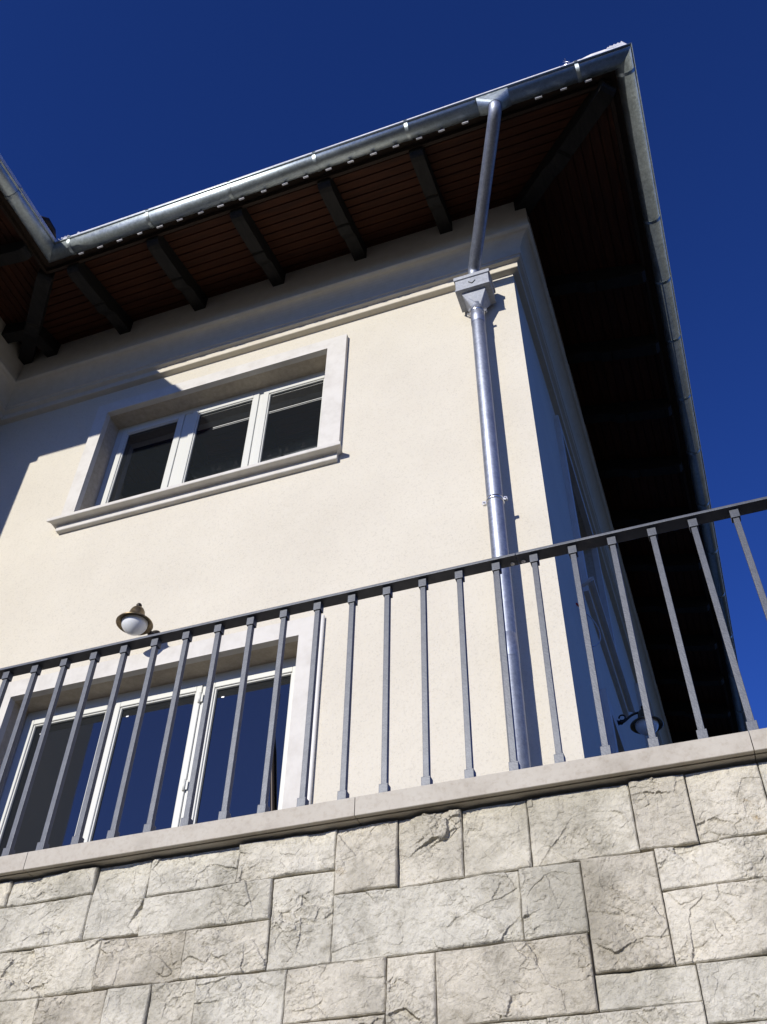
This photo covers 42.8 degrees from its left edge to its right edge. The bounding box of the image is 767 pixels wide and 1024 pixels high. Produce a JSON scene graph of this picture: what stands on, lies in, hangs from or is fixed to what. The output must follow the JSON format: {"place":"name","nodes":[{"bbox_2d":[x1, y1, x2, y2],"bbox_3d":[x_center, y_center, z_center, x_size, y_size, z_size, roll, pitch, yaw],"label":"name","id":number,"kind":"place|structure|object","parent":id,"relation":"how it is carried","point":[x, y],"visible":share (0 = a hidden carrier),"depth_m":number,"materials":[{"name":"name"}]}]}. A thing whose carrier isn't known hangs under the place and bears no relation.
{"place":"outdoors","nodes":[
{"label":"outdoors","id":0,"kind":"place"},
{"bbox_2d":[0,0,766,728],"label":"sky","id":1,"kind":"structure","parent":0,"point":[111,110],"materials":[{"name":"blue"}]},
{"label":"ground","id":2,"kind":"structure","parent":0,"visible":0},
{"bbox_2d":[0,41,747,856],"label":"house","id":3,"kind":"structure","parent":2,"relation":"on","point":[442,337],"depth_m":7.37,"materials":[{"name":"paint"}]},
{"bbox_2d":[116,603,159,635],"bbox_3d":[-1.500,0.687,6.029,0.226,0.238,0.329,-14,-47,14],"label":"wall lamp","id":4,"kind":"object","parent":3,"relation":"attached to","point":[135,621],"visible":0.93,"depth_m":5.92,"materials":[{"name":"brown metal"}]},
{"bbox_2d":[0,616,313,856],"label":"window","id":5,"kind":"structure","parent":3,"relation":"in","point":[285,781],"depth_m":5.72,"materials":[{"name":"blue"}]},
{"bbox_2d":[47,334,348,534],"bbox_3d":[-1.331,-0.563,7.558,2.340,1.471,0.337,-14,-47,14],"label":"window","id":6,"kind":"structure","parent":3,"relation":"in","point":[293,426],"depth_m":7.66,"materials":[{"name":"grey"}]},
{"bbox_2d":[576,603,600,646],"bbox_3d":[1.280,0.702,6.082,0.091,0.204,0.241,-16,-48,16],"label":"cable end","id":7,"kind":"object","parent":3,"relation":"attached to","point":[577,604],"visible":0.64,"depth_m":6.12,"materials":[{"name":"black plastic"}]},
{"bbox_2d":[553,415,634,717],"bbox_3d":[1.688,0.449,8.167,0.230,1.944,1.760,-14,-47,14],"label":"window","id":8,"kind":"structure","parent":3,"relation":"in","point":[599,609],"depth_m":7.71,"materials":[{"name":"grey"}]},
{"bbox_2d":[600,688,626,753],"bbox_3d":[1.677,2.541,6.029,0.050,2.342,1.724,-14,-47,14],"label":"window","id":9,"kind":"structure","parent":3,"relation":"in","point":[615,739],"depth_m":6.20,"materials":[{"name":"grey"}]},
{"bbox_2d":[617,705,663,735],"bbox_3d":[1.753,1.440,6.731,0.329,0.238,0.226,-14,-47,14],"label":"wall lamp","id":10,"kind":"object","parent":3,"relation":"attached to","point":[638,725],"visible":0.77,"depth_m":6.67,"materials":[{"name":"brown metal"}]},
{"bbox_2d":[634,683,648,747],"bbox_3d":[3.104,3.161,10.881,0.050,1.874,1.724,-14,-47,14],"label":"window","id":11,"kind":"structure","parent":3,"relation":"in","point":[636,684],"depth_m":10.82,"materials":[{"name":"grey"}]},
{"bbox_2d":[0,728,766,1023],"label":"stone wall","id":12,"kind":"structure","parent":2,"relation":"on","point":[627,887],"depth_m":2.70,"materials":[{"name":"stone"}]},
{"bbox_2d":[0,496,766,855],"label":"railing","id":13,"kind":"object","parent":12,"relation":"on","point":[458,574],"visible":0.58,"depth_m":3.37,"materials":[{"name":"metal"}]}
]}

